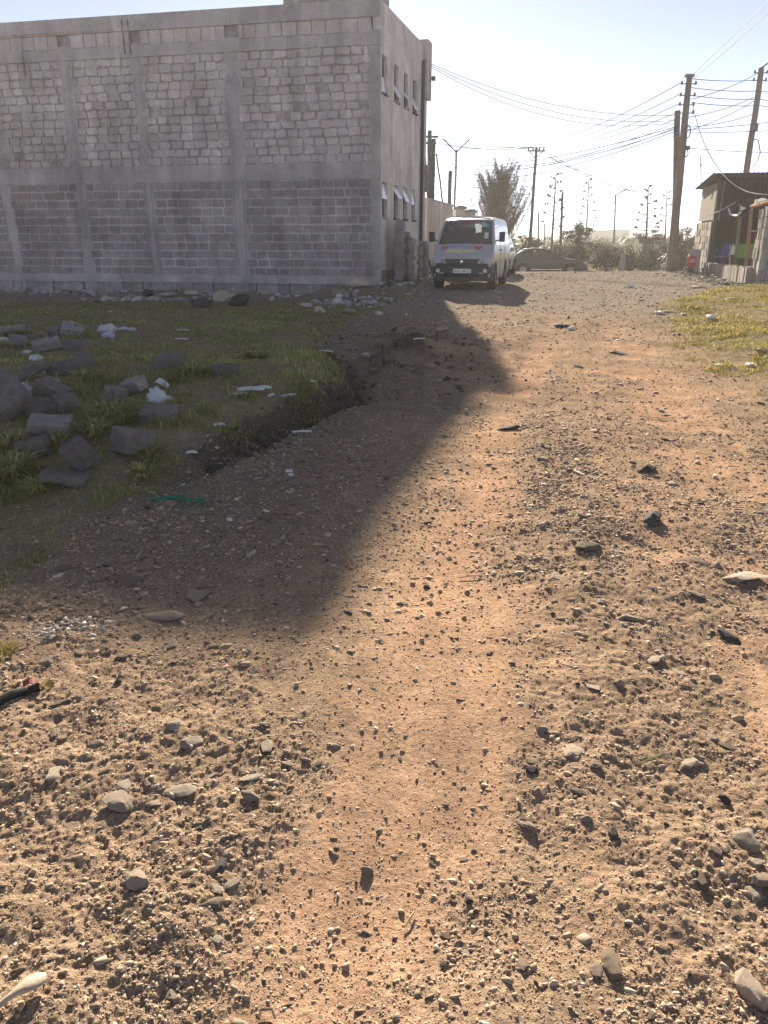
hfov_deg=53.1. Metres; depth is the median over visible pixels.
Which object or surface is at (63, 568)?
stone
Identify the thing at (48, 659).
stone
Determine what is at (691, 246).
bush
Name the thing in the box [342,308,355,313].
rubble rock
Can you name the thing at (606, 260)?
bush
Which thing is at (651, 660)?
stone
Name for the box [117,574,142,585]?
stone
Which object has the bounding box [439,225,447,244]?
side window
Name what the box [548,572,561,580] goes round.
stone
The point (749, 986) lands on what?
stone
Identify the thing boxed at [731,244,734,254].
canister
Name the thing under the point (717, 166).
service cable
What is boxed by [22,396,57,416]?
stone block
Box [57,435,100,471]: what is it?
stone block
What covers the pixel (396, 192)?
window
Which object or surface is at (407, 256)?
cut block
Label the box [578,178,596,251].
agave stalk
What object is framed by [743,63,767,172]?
utility pole
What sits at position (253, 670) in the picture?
stone
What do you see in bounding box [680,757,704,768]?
stone
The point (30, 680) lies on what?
dry leaf
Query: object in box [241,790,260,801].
stone
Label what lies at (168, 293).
rubble rock
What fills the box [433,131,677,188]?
overhead cable
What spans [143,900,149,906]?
stone
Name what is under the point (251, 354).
weed clump
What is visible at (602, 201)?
overhead cable
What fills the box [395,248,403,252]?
cut block
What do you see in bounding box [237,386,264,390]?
paper scrap
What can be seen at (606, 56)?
sky
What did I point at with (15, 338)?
stone block
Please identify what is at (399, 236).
cut block
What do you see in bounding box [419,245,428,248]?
cut block
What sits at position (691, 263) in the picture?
sign box
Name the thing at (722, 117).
overhead cable
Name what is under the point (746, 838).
stone
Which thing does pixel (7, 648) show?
grass tuft
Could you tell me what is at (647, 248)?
agave plant
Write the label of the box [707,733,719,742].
stone
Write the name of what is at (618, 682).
stone
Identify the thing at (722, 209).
awning rope
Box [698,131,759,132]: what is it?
overhead cable
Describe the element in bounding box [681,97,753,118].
overhead cable
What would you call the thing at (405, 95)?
window
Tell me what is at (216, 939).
stone
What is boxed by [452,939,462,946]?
stone
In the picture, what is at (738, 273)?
wall
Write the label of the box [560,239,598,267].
bush
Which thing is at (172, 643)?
stone
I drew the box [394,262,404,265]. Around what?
cut block
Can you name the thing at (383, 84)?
window
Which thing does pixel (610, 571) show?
stone
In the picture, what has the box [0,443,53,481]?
weed clump
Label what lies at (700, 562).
stone
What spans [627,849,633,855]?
stone
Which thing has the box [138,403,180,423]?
stone block
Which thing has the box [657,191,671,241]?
agave stalk
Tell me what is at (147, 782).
stone
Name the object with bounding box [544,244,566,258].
bush
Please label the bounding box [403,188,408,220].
window
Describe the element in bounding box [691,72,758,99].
overhead cable
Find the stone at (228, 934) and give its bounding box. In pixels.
[225,932,231,937]
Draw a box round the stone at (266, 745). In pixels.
[260,739,272,751]
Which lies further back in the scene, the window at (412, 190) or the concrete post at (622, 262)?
the concrete post at (622, 262)
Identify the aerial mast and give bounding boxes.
[700,156,701,188]
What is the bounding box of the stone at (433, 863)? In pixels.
[429,860,436,866]
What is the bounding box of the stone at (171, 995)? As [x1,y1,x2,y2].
[165,989,177,1002]
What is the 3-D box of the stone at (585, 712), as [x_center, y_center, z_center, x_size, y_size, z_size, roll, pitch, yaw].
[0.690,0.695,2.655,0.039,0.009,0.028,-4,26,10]
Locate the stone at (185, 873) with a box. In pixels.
[180,867,191,877]
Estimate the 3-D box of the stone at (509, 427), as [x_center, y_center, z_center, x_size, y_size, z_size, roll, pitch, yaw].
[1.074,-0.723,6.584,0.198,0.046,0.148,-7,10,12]
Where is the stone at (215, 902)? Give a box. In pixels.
[200,897,225,908]
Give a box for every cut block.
[394,229,403,233]
[394,234,404,238]
[394,238,403,243]
[394,252,403,256]
[394,257,404,261]
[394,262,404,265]
[394,266,404,270]
[394,275,403,279]
[395,224,404,229]
[395,243,404,247]
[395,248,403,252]
[395,271,404,275]
[396,220,404,224]
[404,236,411,240]
[404,241,412,244]
[404,245,411,249]
[404,254,410,258]
[411,247,417,251]
[419,241,427,244]
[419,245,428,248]
[422,257,428,261]
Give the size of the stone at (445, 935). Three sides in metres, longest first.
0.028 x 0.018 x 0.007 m
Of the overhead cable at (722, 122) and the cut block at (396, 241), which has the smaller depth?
the cut block at (396, 241)
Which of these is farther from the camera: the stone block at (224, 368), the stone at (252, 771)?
the stone block at (224, 368)
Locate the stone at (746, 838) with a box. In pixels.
[730,828,760,852]
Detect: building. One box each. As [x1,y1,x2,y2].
[0,0,435,294]
[581,230,634,241]
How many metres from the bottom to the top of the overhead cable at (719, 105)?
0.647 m
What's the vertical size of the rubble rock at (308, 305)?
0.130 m
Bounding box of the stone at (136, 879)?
[125,869,149,890]
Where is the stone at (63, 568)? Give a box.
[57,566,71,571]
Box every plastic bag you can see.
[22,382,31,394]
[29,354,42,360]
[96,323,117,333]
[102,331,114,337]
[118,326,127,330]
[127,327,136,331]
[146,385,166,403]
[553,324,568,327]
[706,314,716,319]
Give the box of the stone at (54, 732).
[49,727,60,738]
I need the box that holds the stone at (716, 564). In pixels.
[713,561,720,568]
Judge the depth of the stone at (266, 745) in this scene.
2.47 m
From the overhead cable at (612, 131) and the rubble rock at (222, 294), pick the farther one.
the overhead cable at (612, 131)
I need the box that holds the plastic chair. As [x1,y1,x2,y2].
[713,243,733,264]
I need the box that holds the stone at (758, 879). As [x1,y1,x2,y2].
[748,873,767,886]
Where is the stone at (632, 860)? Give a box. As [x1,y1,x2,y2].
[627,855,638,865]
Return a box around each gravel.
[0,271,767,358]
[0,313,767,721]
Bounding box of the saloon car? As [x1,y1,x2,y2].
[515,248,586,271]
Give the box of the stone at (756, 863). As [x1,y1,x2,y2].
[745,857,764,868]
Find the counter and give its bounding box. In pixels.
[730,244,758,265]
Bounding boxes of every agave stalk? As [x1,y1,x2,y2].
[541,172,564,250]
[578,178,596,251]
[633,185,659,247]
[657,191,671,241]
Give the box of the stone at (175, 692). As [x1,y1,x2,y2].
[170,691,181,694]
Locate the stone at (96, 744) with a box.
[86,739,104,748]
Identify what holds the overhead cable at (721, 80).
attached to the utility pole at (750, 141)
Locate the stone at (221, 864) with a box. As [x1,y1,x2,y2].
[212,857,227,872]
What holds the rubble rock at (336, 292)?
on the ground at (348, 791)
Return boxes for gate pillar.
[454,205,466,225]
[464,209,477,227]
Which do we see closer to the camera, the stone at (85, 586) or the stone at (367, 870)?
the stone at (367, 870)
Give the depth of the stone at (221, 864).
2.01 m
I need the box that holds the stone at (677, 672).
[672,667,685,676]
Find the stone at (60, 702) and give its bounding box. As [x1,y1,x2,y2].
[49,698,71,706]
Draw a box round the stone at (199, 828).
[193,825,203,830]
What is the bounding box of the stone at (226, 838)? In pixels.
[220,835,232,840]
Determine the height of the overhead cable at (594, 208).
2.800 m
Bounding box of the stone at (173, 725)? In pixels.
[166,719,180,731]
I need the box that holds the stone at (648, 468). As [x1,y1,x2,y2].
[636,464,655,472]
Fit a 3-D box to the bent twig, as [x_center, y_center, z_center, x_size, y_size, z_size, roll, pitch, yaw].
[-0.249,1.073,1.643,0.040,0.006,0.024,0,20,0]
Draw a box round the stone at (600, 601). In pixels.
[597,598,606,604]
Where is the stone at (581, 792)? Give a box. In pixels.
[571,787,586,795]
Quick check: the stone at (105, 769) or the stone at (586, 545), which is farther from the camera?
the stone at (586, 545)
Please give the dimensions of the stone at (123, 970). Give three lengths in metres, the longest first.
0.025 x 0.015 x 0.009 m
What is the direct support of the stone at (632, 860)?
on the ground at (348, 791)
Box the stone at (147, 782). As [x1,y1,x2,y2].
[144,779,151,787]
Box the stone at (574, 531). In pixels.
[569,528,579,533]
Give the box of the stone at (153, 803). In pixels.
[145,800,160,806]
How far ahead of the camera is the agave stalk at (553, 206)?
57.61 m
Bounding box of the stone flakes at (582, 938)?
[0,360,767,1023]
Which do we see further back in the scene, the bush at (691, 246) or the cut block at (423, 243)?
the bush at (691, 246)
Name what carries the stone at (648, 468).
on the ground at (348, 791)
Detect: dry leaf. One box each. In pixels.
[23,677,37,686]
[39,679,54,687]
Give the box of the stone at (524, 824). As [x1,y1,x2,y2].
[516,818,530,829]
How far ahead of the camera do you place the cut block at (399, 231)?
24.99 m
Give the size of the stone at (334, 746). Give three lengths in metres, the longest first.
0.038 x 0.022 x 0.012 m
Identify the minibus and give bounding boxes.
[429,216,508,289]
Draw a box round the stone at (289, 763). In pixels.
[281,761,294,765]
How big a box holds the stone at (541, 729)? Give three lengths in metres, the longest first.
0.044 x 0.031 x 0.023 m
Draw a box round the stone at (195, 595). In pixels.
[185,588,210,601]
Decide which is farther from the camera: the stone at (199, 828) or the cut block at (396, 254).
the cut block at (396, 254)
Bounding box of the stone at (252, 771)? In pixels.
[249,769,256,773]
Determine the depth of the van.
29.92 m
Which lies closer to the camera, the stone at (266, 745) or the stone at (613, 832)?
the stone at (613, 832)
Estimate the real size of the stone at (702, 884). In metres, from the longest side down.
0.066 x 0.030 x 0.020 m
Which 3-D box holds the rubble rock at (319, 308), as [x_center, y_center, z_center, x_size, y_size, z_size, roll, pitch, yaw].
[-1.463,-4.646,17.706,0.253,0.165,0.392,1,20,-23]
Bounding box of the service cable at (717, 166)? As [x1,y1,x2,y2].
[692,103,767,194]
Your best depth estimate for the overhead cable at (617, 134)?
37.66 m
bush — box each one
[512,238,520,258]
[515,240,537,258]
[527,241,553,258]
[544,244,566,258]
[545,234,591,257]
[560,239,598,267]
[581,237,634,259]
[586,246,620,271]
[614,245,651,270]
[635,245,666,270]
[637,239,686,262]
[663,243,689,270]
[682,238,694,270]
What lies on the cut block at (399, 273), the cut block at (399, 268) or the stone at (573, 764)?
the cut block at (399, 268)
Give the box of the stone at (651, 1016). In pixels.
[647,1010,655,1021]
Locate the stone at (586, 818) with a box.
[580,815,592,821]
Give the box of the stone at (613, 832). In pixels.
[607,825,618,839]
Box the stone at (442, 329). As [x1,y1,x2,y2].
[435,326,448,331]
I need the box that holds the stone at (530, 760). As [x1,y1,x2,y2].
[526,757,535,764]
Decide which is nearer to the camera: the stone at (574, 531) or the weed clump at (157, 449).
the stone at (574, 531)
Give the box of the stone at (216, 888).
[210,883,224,893]
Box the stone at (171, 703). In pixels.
[166,699,179,708]
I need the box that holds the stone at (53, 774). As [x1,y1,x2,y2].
[45,766,63,781]
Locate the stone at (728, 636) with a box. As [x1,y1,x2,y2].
[716,628,741,644]
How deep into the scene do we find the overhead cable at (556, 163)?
36.65 m
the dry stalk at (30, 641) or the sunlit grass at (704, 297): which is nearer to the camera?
the dry stalk at (30, 641)
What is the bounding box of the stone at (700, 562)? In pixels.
[690,558,710,566]
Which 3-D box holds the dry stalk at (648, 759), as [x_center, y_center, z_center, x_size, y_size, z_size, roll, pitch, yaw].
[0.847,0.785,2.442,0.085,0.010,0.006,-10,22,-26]
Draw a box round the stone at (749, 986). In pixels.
[734,967,767,1011]
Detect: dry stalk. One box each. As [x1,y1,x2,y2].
[13,634,48,647]
[404,911,414,926]
[640,754,660,763]
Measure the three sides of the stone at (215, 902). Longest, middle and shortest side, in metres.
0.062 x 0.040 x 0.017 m
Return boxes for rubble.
[0,274,484,297]
[80,295,229,301]
[299,289,423,308]
[656,271,747,284]
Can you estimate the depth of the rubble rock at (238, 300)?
20.73 m
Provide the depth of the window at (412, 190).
28.26 m
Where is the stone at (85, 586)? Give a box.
[79,585,91,587]
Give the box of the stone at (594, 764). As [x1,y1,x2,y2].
[590,761,601,768]
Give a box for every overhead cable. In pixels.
[426,118,676,165]
[432,64,674,115]
[432,127,675,169]
[432,134,676,199]
[433,66,673,121]
[433,68,667,125]
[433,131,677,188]
[434,121,677,167]
[434,130,676,181]
[436,138,510,147]
[436,142,528,149]
[437,134,539,147]
[439,144,521,149]
[457,126,677,167]
[465,128,677,174]
[470,182,669,191]
[470,185,669,215]
[473,187,684,204]
[530,83,679,146]
[534,149,646,187]
[535,94,679,146]
[538,149,634,190]
[541,148,645,193]
[544,104,677,146]
[554,224,695,230]
[556,112,677,146]
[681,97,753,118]
[688,101,753,130]
[688,122,767,129]
[690,148,767,152]
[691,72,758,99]
[691,87,750,91]
[691,102,757,105]
[692,78,756,80]
[693,114,752,126]
[695,14,766,77]
[697,2,767,70]
[697,96,757,99]
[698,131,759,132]
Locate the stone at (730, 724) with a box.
[727,721,735,728]
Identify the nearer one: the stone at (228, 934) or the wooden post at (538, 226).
the stone at (228, 934)
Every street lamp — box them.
[443,139,469,209]
[613,186,632,246]
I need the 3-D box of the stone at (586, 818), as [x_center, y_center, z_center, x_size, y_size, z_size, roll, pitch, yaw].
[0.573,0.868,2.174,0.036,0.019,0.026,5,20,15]
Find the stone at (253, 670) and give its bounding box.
[249,666,257,673]
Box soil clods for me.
[192,324,583,473]
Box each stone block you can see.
[0,324,27,335]
[0,369,34,421]
[8,334,26,346]
[14,433,52,457]
[15,360,49,380]
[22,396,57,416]
[23,333,41,340]
[25,413,72,434]
[31,335,61,352]
[32,377,72,398]
[37,468,91,486]
[45,325,64,336]
[45,351,95,375]
[52,393,81,414]
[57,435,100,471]
[60,320,83,336]
[61,339,87,350]
[102,384,127,401]
[109,426,154,455]
[119,375,148,393]
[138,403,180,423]
[152,353,185,370]
[210,363,238,377]
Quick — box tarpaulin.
[728,197,767,216]
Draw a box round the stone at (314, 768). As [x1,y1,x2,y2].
[312,765,319,770]
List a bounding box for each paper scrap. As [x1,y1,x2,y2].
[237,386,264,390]
[292,430,311,432]
[745,362,758,366]
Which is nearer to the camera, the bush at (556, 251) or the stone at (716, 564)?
the stone at (716, 564)
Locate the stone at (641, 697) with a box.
[637,694,645,701]
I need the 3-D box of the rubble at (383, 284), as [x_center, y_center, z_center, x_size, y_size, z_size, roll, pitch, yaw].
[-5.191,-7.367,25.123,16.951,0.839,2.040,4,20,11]
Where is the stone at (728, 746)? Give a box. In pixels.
[719,742,738,750]
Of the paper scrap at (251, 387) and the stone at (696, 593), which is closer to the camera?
the stone at (696, 593)
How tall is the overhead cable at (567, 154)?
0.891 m
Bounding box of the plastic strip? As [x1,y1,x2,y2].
[155,378,169,387]
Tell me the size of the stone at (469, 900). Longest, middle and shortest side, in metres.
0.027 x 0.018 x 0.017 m
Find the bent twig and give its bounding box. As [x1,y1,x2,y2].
[258,1008,275,1018]
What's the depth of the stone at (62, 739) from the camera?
2.53 m
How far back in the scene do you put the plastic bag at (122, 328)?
12.73 m
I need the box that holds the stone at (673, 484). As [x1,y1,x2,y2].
[667,481,679,485]
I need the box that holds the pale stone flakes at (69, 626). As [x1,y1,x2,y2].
[12,616,117,641]
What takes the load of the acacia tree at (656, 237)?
on the ground at (348, 791)
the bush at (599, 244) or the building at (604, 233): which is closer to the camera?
the bush at (599, 244)
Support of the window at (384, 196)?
in the block building at (275, 149)
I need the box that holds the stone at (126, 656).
[115,653,131,659]
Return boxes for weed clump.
[0,324,36,336]
[0,428,31,455]
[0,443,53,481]
[4,474,59,495]
[16,375,34,390]
[48,427,71,451]
[61,412,128,438]
[64,367,104,382]
[69,394,140,422]
[96,400,145,425]
[119,457,166,479]
[122,441,175,461]
[164,356,215,374]
[231,347,273,358]
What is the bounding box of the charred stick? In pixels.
[0,682,40,704]
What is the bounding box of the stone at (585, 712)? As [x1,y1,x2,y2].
[578,710,588,714]
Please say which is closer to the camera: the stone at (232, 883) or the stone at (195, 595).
the stone at (232, 883)
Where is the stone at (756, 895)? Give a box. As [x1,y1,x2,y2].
[744,885,762,902]
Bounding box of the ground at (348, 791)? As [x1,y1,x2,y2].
[0,247,767,1023]
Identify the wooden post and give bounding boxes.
[448,171,451,203]
[537,211,539,250]
[543,223,544,247]
[559,192,563,249]
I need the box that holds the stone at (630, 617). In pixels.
[624,614,641,620]
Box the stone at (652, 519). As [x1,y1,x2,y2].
[643,511,661,526]
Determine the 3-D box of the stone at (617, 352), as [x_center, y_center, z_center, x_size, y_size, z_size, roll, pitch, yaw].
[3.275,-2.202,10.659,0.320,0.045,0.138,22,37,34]
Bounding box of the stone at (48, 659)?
[39,655,53,664]
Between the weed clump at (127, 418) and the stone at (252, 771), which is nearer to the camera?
the stone at (252, 771)
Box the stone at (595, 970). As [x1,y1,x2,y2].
[589,962,602,977]
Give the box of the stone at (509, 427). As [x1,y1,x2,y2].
[498,424,520,429]
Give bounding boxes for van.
[507,234,515,276]
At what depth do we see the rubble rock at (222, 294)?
23.18 m
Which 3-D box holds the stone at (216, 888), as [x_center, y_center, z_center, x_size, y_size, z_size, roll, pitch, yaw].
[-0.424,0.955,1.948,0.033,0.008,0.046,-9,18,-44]
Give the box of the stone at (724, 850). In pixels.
[719,847,729,853]
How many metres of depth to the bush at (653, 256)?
49.73 m
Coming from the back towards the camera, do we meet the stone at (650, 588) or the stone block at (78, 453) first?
the stone block at (78, 453)
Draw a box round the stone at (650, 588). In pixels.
[646,586,656,589]
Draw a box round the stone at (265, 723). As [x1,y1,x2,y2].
[259,722,270,725]
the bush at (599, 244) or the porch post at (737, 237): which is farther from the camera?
the bush at (599, 244)
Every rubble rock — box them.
[111,298,118,302]
[142,289,152,295]
[157,292,176,295]
[184,290,198,295]
[190,297,211,307]
[212,290,234,299]
[228,295,249,305]
[300,303,311,307]
[315,306,324,313]
[331,289,344,297]
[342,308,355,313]
[349,278,369,287]
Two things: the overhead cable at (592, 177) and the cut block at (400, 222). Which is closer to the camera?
the cut block at (400, 222)
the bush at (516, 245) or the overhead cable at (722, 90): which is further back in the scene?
the bush at (516, 245)
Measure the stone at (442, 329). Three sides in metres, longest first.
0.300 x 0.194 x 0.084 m
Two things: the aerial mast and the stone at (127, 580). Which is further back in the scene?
the aerial mast
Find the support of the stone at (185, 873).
on the ground at (348, 791)
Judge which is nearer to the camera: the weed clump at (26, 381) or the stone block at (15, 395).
the stone block at (15, 395)
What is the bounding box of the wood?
[511,233,693,250]
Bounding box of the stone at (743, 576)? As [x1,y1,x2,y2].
[722,571,767,581]
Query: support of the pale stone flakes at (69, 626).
on the ground at (348, 791)
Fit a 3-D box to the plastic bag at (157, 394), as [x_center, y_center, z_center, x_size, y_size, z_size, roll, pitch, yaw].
[-1.854,-0.934,6.261,0.176,0.202,0.184,-3,20,-7]
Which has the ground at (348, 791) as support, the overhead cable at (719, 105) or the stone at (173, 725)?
the stone at (173, 725)
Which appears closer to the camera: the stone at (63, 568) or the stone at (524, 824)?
the stone at (524, 824)
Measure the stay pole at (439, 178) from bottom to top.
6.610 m
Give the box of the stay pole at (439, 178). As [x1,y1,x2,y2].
[436,154,442,201]
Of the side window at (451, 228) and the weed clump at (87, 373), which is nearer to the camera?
the weed clump at (87, 373)
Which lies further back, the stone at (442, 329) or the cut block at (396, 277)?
the cut block at (396, 277)
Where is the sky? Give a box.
[0,0,767,240]
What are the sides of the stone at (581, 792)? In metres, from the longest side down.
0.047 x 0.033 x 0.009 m
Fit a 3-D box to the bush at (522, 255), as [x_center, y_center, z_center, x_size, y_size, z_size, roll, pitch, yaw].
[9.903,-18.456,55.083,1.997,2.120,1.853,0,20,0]
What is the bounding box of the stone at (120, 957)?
[117,954,123,960]
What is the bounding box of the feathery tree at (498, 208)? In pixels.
[468,156,531,238]
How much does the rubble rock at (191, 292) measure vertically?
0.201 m
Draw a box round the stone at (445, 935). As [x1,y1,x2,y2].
[440,932,450,939]
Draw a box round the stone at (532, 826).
[525,821,536,831]
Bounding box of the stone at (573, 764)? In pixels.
[570,762,578,768]
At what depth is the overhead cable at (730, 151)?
34.30 m
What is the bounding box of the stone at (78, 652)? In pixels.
[74,650,82,654]
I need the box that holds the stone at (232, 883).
[223,877,241,889]
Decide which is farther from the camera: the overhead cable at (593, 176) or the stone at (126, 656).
the overhead cable at (593, 176)
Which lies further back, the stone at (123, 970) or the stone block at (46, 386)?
the stone block at (46, 386)
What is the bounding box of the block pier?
[751,206,767,283]
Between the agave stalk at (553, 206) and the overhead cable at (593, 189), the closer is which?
the agave stalk at (553, 206)
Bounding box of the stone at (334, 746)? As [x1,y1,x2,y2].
[330,743,340,748]
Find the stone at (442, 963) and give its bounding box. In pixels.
[439,960,446,967]
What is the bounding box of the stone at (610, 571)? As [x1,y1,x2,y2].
[595,569,616,573]
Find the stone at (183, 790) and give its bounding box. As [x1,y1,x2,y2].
[163,783,196,796]
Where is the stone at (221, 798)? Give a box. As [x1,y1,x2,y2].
[218,795,229,801]
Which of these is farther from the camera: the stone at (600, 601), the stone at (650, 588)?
the stone at (650, 588)
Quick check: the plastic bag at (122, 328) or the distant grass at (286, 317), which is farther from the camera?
the distant grass at (286, 317)
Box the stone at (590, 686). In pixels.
[587,684,599,689]
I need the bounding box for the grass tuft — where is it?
[0,633,23,663]
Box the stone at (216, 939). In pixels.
[209,935,223,944]
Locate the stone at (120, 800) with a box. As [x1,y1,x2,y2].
[101,789,132,811]
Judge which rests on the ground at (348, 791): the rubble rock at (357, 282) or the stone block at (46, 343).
the stone block at (46, 343)
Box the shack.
[694,172,767,272]
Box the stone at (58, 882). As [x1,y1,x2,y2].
[53,880,63,885]
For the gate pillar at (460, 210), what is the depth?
38.94 m
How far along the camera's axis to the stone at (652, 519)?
4.36 m
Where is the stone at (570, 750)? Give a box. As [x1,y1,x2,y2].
[561,744,583,757]
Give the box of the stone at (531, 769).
[525,765,538,773]
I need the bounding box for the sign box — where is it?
[686,256,695,272]
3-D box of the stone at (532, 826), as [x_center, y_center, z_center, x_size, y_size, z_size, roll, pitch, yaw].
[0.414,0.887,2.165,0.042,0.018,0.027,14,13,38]
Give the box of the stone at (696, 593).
[685,590,707,598]
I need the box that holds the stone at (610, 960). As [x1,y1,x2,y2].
[601,947,621,980]
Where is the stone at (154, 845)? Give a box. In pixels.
[151,840,159,849]
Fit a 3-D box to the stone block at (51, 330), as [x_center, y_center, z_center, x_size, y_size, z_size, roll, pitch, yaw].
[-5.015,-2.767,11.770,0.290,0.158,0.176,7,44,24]
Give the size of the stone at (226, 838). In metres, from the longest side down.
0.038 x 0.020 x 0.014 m
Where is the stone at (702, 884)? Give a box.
[696,869,708,891]
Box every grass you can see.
[0,276,432,324]
[0,317,361,404]
[0,367,341,595]
[644,283,767,394]
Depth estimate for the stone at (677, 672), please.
2.96 m
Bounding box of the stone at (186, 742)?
[180,736,203,748]
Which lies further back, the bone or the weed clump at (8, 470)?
the weed clump at (8, 470)
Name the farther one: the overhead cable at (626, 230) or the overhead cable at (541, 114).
the overhead cable at (626, 230)
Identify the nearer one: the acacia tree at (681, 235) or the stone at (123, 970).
the stone at (123, 970)
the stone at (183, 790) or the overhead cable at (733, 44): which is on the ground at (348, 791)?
the stone at (183, 790)
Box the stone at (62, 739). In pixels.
[56,736,67,742]
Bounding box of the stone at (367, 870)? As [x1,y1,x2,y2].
[360,866,373,875]
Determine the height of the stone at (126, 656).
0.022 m
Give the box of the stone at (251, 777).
[237,773,265,780]
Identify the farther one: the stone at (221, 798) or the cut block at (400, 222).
the cut block at (400, 222)
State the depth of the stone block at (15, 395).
5.87 m
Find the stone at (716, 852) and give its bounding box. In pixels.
[707,845,722,856]
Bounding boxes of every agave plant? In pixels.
[626,234,666,263]
[655,247,667,266]
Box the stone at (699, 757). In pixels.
[692,754,704,760]
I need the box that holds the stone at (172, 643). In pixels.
[167,638,177,648]
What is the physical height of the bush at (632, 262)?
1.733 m
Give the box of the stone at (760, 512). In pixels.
[755,511,767,514]
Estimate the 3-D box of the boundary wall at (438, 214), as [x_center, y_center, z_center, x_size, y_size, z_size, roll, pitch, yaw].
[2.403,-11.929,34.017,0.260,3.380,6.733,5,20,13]
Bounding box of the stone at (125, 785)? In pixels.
[116,778,130,791]
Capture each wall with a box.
[425,198,453,273]
[703,263,753,283]
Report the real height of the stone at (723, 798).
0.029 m
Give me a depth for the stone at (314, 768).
2.38 m
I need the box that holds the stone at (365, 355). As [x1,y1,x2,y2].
[361,352,369,357]
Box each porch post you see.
[727,216,737,263]
[729,244,730,264]
[733,216,741,264]
[744,207,753,265]
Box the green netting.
[146,495,205,502]
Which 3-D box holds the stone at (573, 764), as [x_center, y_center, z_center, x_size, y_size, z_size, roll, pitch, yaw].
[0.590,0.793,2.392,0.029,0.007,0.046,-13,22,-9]
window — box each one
[382,57,388,96]
[382,183,388,218]
[393,186,402,219]
[394,67,401,104]
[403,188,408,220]
[404,75,412,110]
[411,190,416,221]
[412,82,418,115]
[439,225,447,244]
[446,226,454,243]
[494,225,499,244]
[498,225,503,244]
[505,226,508,243]
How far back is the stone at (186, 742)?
2.49 m
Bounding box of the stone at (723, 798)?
[718,794,731,803]
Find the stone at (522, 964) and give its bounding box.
[517,957,528,970]
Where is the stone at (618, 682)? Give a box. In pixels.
[615,679,624,686]
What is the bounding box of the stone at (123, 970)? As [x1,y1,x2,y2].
[119,965,126,973]
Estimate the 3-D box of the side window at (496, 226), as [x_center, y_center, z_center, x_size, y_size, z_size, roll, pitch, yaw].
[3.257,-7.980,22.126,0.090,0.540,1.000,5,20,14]
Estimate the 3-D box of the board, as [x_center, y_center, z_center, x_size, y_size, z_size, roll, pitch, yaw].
[12.914,-10.432,31.950,0.571,0.968,0.214,-2,20,-5]
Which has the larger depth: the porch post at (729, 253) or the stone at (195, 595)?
the porch post at (729, 253)
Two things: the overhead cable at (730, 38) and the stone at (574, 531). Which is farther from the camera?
the overhead cable at (730, 38)
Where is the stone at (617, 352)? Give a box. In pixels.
[610,350,627,354]
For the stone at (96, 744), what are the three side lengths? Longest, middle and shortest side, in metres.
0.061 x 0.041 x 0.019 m
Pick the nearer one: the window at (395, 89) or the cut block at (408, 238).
the window at (395, 89)
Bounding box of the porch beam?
[750,200,767,207]
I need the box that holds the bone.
[0,972,46,1007]
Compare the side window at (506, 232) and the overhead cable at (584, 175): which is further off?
the overhead cable at (584, 175)
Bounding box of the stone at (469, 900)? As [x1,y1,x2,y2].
[465,896,472,903]
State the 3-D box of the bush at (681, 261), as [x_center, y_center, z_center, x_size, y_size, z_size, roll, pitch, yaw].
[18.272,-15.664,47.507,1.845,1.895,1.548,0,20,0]
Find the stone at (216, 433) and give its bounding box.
[212,431,220,436]
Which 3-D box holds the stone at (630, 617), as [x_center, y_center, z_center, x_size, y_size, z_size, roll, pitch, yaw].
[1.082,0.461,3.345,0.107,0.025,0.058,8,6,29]
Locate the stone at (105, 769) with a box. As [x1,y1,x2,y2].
[101,765,109,773]
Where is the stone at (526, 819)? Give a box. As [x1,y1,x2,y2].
[519,816,534,822]
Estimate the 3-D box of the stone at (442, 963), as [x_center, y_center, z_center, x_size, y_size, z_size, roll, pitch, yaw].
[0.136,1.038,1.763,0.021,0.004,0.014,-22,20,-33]
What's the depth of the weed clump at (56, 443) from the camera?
5.43 m
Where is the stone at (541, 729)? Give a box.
[536,726,548,733]
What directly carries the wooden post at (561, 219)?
on the ground at (348, 791)
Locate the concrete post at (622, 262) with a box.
[619,254,625,270]
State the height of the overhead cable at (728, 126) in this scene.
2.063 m
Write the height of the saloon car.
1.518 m
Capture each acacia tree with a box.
[516,233,543,253]
[559,222,594,249]
[631,225,666,251]
[679,226,695,258]
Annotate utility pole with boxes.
[426,130,437,197]
[431,139,435,198]
[527,147,544,258]
[665,74,696,271]
[672,110,680,270]
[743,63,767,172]
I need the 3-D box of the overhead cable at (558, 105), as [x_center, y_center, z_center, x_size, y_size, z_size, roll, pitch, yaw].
[6.922,-16.687,30.425,10.856,1.537,0.019,-5,20,-13]
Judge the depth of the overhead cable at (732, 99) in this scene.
33.84 m
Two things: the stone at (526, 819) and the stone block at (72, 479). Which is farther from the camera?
the stone block at (72, 479)
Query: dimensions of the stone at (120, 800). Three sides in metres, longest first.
0.103 x 0.077 x 0.025 m
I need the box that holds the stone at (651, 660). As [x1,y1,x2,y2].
[647,656,663,664]
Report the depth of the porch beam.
24.29 m
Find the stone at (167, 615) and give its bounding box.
[144,610,183,620]
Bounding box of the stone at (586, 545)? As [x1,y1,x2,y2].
[574,541,601,550]
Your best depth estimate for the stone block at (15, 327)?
11.88 m
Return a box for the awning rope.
[709,202,735,215]
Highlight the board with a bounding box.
[689,249,700,271]
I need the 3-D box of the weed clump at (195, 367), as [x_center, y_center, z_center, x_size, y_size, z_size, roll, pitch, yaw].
[-1.855,-1.396,7.400,0.608,0.166,0.610,0,20,0]
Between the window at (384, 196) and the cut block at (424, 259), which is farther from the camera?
the cut block at (424, 259)
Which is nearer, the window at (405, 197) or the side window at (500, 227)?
the side window at (500, 227)

